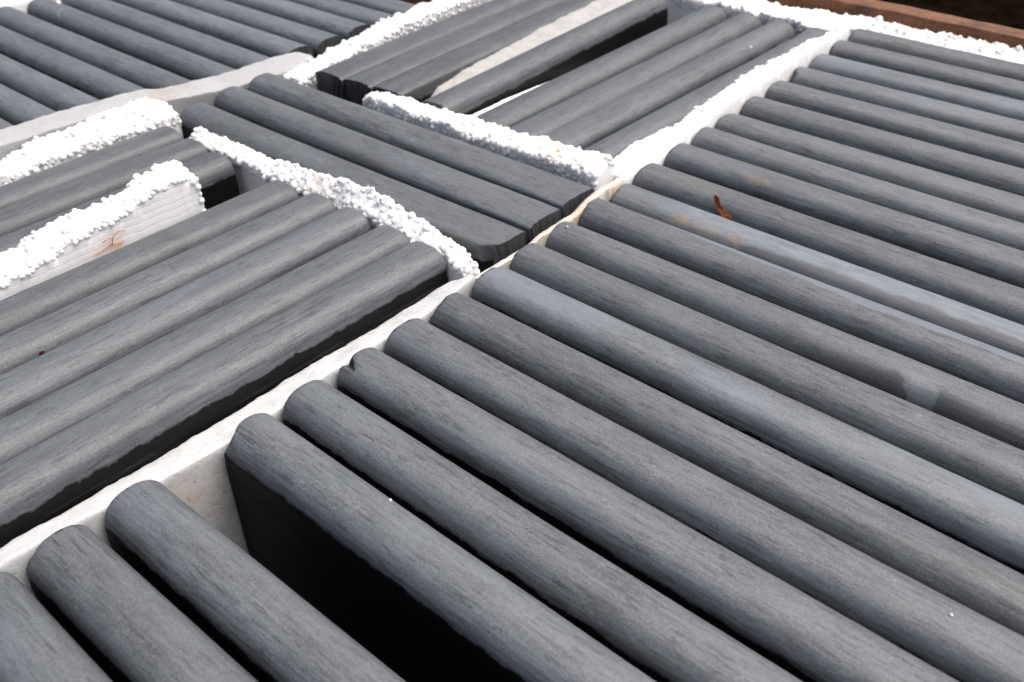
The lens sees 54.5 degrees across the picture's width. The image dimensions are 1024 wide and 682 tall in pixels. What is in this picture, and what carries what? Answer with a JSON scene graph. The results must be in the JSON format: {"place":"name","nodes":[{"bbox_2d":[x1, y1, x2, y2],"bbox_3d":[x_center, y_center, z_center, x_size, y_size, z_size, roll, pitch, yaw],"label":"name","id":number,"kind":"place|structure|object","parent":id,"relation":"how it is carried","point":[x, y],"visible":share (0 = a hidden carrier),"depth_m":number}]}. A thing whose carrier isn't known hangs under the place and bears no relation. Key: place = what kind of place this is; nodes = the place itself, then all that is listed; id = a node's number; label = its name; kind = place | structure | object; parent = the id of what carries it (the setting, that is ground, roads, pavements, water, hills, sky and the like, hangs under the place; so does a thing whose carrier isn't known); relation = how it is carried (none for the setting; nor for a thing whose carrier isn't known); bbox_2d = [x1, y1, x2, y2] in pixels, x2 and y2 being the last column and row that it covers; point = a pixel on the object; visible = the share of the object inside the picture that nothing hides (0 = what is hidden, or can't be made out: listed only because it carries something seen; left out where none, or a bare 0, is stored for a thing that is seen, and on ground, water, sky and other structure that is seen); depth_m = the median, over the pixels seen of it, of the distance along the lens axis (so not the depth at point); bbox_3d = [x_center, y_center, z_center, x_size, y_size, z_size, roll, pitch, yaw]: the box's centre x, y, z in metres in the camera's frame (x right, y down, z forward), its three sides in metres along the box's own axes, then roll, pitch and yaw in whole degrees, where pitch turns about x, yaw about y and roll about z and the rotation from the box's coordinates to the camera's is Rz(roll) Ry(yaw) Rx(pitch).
{"place":"outdoors","nodes":[
{"label":"outdoors","id":0,"kind":"place"},
{"bbox_2d":[879,0,1023,29],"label":"ground","id":1,"kind":"structure","parent":0,"point":[1008,13],"depth_m":1.55},
{"bbox_2d":[400,0,1023,48],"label":"wooden crate","id":2,"kind":"object","parent":1,"relation":"on","point":[921,19],"visible":0.02,"depth_m":0.82},
{"bbox_2d":[0,118,13,129],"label":"stone slab","id":3,"kind":"structure","parent":2,"relation":"in","point":[4,124],"depth_m":0.71},
{"bbox_2d":[0,84,55,125],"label":"stone slab","id":4,"kind":"structure","parent":2,"relation":"in","point":[16,108],"depth_m":0.73},
{"bbox_2d":[0,0,58,12],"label":"foam strip","id":5,"kind":"object","parent":2,"relation":"in","point":[21,5],"visible":0.03,"depth_m":0.94},
{"bbox_2d":[0,54,98,111],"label":"stone slab","id":6,"kind":"structure","parent":2,"relation":"in","point":[41,88],"depth_m":0.77},
{"bbox_2d":[0,572,112,681],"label":"stone slab","id":7,"kind":"structure","parent":2,"relation":"in","point":[38,643],"depth_m":0.34},
{"bbox_2d":[0,26,144,99],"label":"stone slab","id":8,"kind":"structure","parent":2,"relation":"in","point":[88,79],"depth_m":0.80},
{"bbox_2d":[0,126,182,208],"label":"stone slab","id":9,"kind":"structure","parent":2,"relation":"in","point":[36,184],"depth_m":0.65},
{"bbox_2d":[0,96,183,185],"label":"foam strip","id":10,"kind":"object","parent":2,"relation":"in","point":[108,127],"visible":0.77,"depth_m":0.67},
{"bbox_2d":[0,6,190,88],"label":"stone slab","id":11,"kind":"object","parent":2,"relation":"in","point":[140,73],"depth_m":0.83},
{"bbox_2d":[0,160,205,299],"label":"foam board","id":12,"kind":"object","parent":2,"relation":"in","point":[158,197],"visible":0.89,"depth_m":0.56},
{"bbox_2d":[95,230,125,255],"bbox_3d":[-0.227,-0.056,0.562,0.001,0.008,0.021,27,45,34],"label":"root fibre","id":13,"kind":"object","parent":12,"relation":"attached to","point":[112,244],"visible":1,"depth_m":0.56},
{"bbox_2d":[0,138,207,236],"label":"stone slab","id":14,"kind":"object","parent":2,"relation":"in","point":[36,209],"depth_m":0.62},
{"bbox_2d":[0,152,239,251],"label":"stone slab","id":15,"kind":"object","parent":2,"relation":"in","point":[214,172],"depth_m":0.64},
{"bbox_2d":[27,0,235,80],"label":"stone slab","id":16,"kind":"object","parent":2,"relation":"in","point":[188,65],"depth_m":0.85},
{"bbox_2d":[26,524,257,681],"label":"stone slab","id":17,"kind":"object","parent":2,"relation":"in","point":[115,616],"depth_m":0.35},
{"bbox_2d":[0,180,298,336],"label":"stone slab","id":18,"kind":"object","parent":2,"relation":"in","point":[42,299],"depth_m":0.55},
{"bbox_2d":[0,52,313,160],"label":"foam board","id":19,"kind":"object","parent":2,"relation":"in","point":[179,98],"visible":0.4,"depth_m":0.72},
{"bbox_2d":[59,0,269,69],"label":"stone slab","id":20,"kind":"object","parent":2,"relation":"in","point":[228,54],"depth_m":0.86},
{"bbox_2d":[0,193,336,374],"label":"stone slab","id":21,"kind":"object","parent":2,"relation":"in","point":[24,344],"depth_m":0.53},
{"bbox_2d":[0,207,371,419],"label":"stone slab","id":22,"kind":"object","parent":2,"relation":"in","point":[48,373],"depth_m":0.51},
{"bbox_2d":[0,225,409,464],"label":"stone slab","id":23,"kind":"object","parent":2,"relation":"in","point":[30,426],"depth_m":0.48},
{"bbox_2d":[111,0,314,58],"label":"stone slab","id":24,"kind":"object","parent":2,"relation":"in","point":[267,44],"depth_m":0.87},
{"bbox_2d":[0,241,448,547],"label":"stone slab","id":25,"kind":"object","parent":2,"relation":"in","point":[65,470],"depth_m":0.46},
{"bbox_2d":[0,276,474,597],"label":"foam strip","id":26,"kind":"object","parent":2,"relation":"in","point":[192,472],"visible":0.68,"depth_m":0.44},
{"bbox_2d":[104,480,405,681],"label":"stone slab","id":27,"kind":"structure","parent":2,"relation":"in","point":[254,618],"depth_m":0.36},
{"bbox_2d":[170,0,342,57],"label":"stone slab","id":28,"kind":"structure","parent":2,"relation":"in","point":[318,41],"depth_m":0.87},
{"bbox_2d":[226,0,370,40],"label":"stone slab","id":29,"kind":"structure","parent":2,"relation":"in","point":[346,29],"depth_m":0.88},
{"bbox_2d":[189,126,479,281],"bbox_3d":[-0.118,-0.021,0.672,0.272,0.210,0.017,27,45,34],"label":"foam divider","id":30,"kind":"object","parent":2,"relation":"in","point":[253,169],"visible":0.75,"depth_m":0.60},
{"bbox_2d":[287,0,393,25],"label":"stone slab","id":31,"kind":"structure","parent":2,"relation":"in","point":[362,14],"depth_m":0.90},
{"bbox_2d":[180,102,526,272],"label":"stone slab","id":32,"kind":"structure","parent":2,"relation":"in","point":[486,242],"depth_m":0.61},
{"bbox_2d":[341,0,415,14],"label":"stone slab","id":33,"kind":"structure","parent":2,"relation":"in","point":[392,7],"depth_m":0.91},
{"bbox_2d":[283,0,490,89],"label":"foam divider","id":34,"kind":"object","parent":2,"relation":"in","point":[418,16],"visible":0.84,"depth_m":0.83},
{"bbox_2d":[214,86,561,244],"bbox_3d":[-0.094,-0.050,0.716,0.314,0.200,0.029,27,45,34],"label":"stone slab","id":35,"kind":"object","parent":2,"relation":"in","point":[532,218],"depth_m":0.64},
{"bbox_2d":[248,73,593,219],"bbox_3d":[-0.073,-0.065,0.735,0.314,0.200,0.030,27,45,34],"label":"stone slab","id":36,"kind":"object","parent":2,"relation":"in","point":[566,197],"depth_m":0.65},
{"bbox_2d":[315,0,528,99],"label":"stone slab","id":37,"kind":"object","parent":2,"relation":"in","point":[330,79],"depth_m":0.81},
{"bbox_2d":[224,413,655,681],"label":"stone slab","id":38,"kind":"object","parent":2,"relation":"in","point":[404,594],"depth_m":0.39},
{"bbox_2d":[343,0,568,105],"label":"stone slab","id":39,"kind":"object","parent":2,"relation":"in","point":[358,87],"depth_m":0.81},
{"bbox_2d":[373,0,596,102],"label":"stone slab","id":40,"kind":"object","parent":2,"relation":"in","point":[421,83],"depth_m":0.79},
{"bbox_2d":[362,91,615,191],"bbox_3d":[-0.021,-0.064,0.725,0.218,0.213,0.025,27,45,34],"label":"foam divider","id":41,"kind":"object","parent":2,"relation":"in","point":[593,169],"visible":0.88,"depth_m":0.65},
{"bbox_2d":[472,81,548,116],"bbox_3d":[0.061,-0.144,0.847,0.017,0.194,0.308,24,43,31],"label":"foam board","id":42,"kind":"object","parent":2,"relation":"in","point":[493,106],"visible":0.06,"depth_m":0.73},
{"bbox_2d":[430,0,631,97],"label":"foam wedge","id":43,"kind":"object","parent":2,"relation":"on","point":[570,21],"visible":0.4,"depth_m":0.83},
{"bbox_2d":[283,380,802,681],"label":"stone slab","id":44,"kind":"object","parent":2,"relation":"in","point":[650,632],"depth_m":0.37},
{"bbox_2d":[421,0,667,114],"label":"stone slab","id":45,"kind":"object","parent":2,"relation":"on","point":[588,41],"depth_m":0.79},
{"bbox_2d":[475,176,624,281],"bbox_3d":[0.027,0.011,0.627,0.010,0.203,0.138,27,45,34],"label":"foam strip","id":46,"kind":"object","parent":2,"relation":"in","point":[607,192],"visible":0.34,"depth_m":0.58},
{"bbox_2d":[476,5,727,127],"bbox_3d":[0.080,-0.142,0.838,0.030,0.200,0.314,25,44,32],"label":"stone slab","id":47,"kind":"object","parent":2,"relation":"in","point":[538,99],"depth_m":0.76},
{"bbox_2d":[510,12,761,135],"bbox_3d":[0.105,-0.131,0.821,0.030,0.200,0.313,26,44,33],"label":"stone slab","id":48,"kind":"object","parent":2,"relation":"in","point":[555,117],"depth_m":0.75},
{"bbox_2d":[337,347,958,681],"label":"stone slab","id":49,"kind":"object","parent":2,"relation":"in","point":[793,631],"depth_m":0.38},
{"bbox_2d":[544,20,794,149],"bbox_3d":[0.128,-0.120,0.805,0.030,0.200,0.309,27,45,33],"label":"stone slab","id":50,"kind":"object","parent":2,"relation":"in","point":[609,118],"depth_m":0.73},
{"bbox_2d":[385,318,1023,681],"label":"stone slab","id":51,"kind":"object","parent":2,"relation":"in","point":[907,614],"depth_m":0.38},
{"bbox_2d":[583,27,825,158],"bbox_3d":[0.153,-0.108,0.791,0.029,0.200,0.313,27,45,34],"label":"stone slab","id":52,"kind":"object","parent":2,"relation":"in","point":[614,145],"depth_m":0.70},
{"bbox_2d":[429,293,1023,636],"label":"stone slab","id":53,"kind":"object","parent":2,"relation":"in","point":[961,573],"depth_m":0.41},
{"bbox_2d":[612,27,849,183],"bbox_3d":[0.167,-0.103,0.774,0.023,0.208,0.322,25,44,32],"label":"foam strip","id":54,"kind":"object","parent":2,"relation":"in","point":[633,159],"visible":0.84,"depth_m":0.69},
{"bbox_2d":[471,267,1023,574],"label":"stone slab","id":55,"kind":"object","parent":2,"relation":"in","point":[977,517],"depth_m":0.43},
{"bbox_2d":[509,243,1023,504],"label":"stone slab","id":56,"kind":"object","parent":2,"relation":"in","point":[979,458],"depth_m":0.45},
{"bbox_2d":[545,221,1023,450],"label":"stone slab","id":57,"kind":"object","parent":2,"relation":"in","point":[992,414],"depth_m":0.48},
{"bbox_2d":[578,198,1023,403],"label":"stone slab","id":58,"kind":"object","parent":2,"relation":"in","point":[982,364],"depth_m":0.50},
{"bbox_2d":[610,184,1023,357],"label":"stone slab","id":59,"kind":"object","parent":2,"relation":"in","point":[993,330],"depth_m":0.52},
{"bbox_2d":[632,163,1023,324],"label":"stone slab","id":60,"kind":"object","parent":2,"relation":"in","point":[971,288],"depth_m":0.55},
{"bbox_2d":[713,195,731,219],"bbox_3d":[0.122,-0.077,0.580,0.017,0.011,0.010,25,44,32],"label":"dry leaf","id":61,"kind":"object","parent":60,"relation":"on","point":[723,212],"visible":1,"depth_m":0.58},
{"bbox_2d":[663,143,1023,288],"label":"stone slab","id":62,"kind":"object","parent":2,"relation":"in","point":[987,258],"depth_m":0.57},
{"bbox_2d":[665,0,1023,63],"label":"foam strip","id":63,"kind":"object","parent":2,"relation":"in","point":[798,20],"visible":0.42,"depth_m":0.84},
{"bbox_2d":[690,127,1023,250],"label":"stone slab","id":64,"kind":"object","parent":2,"relation":"in","point":[975,222],"depth_m":0.60},
{"bbox_2d":[714,113,1023,222],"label":"stone slab","id":65,"kind":"object","parent":2,"relation":"in","point":[998,202],"depth_m":0.62},
{"bbox_2d":[740,96,1023,195],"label":"stone slab","id":66,"kind":"structure","parent":2,"relation":"in","point":[973,168],"depth_m":0.65},
{"bbox_2d":[765,80,1023,168],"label":"stone slab","id":67,"kind":"structure","parent":2,"relation":"in","point":[969,141],"depth_m":0.67},
{"bbox_2d":[790,66,1023,142],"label":"stone slab","id":68,"kind":"structure","parent":2,"relation":"in","point":[969,118],"depth_m":0.69},
{"bbox_2d":[809,54,1023,120],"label":"stone slab","id":69,"kind":"structure","parent":2,"relation":"in","point":[1004,106],"depth_m":0.72},
{"bbox_2d":[829,40,1023,100],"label":"stone slab","id":70,"kind":"structure","parent":2,"relation":"in","point":[955,75],"depth_m":0.75},
{"bbox_2d":[848,28,1023,80],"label":"stone slab","id":71,"kind":"structure","parent":2,"relation":"in","point":[968,60],"depth_m":0.77}
]}

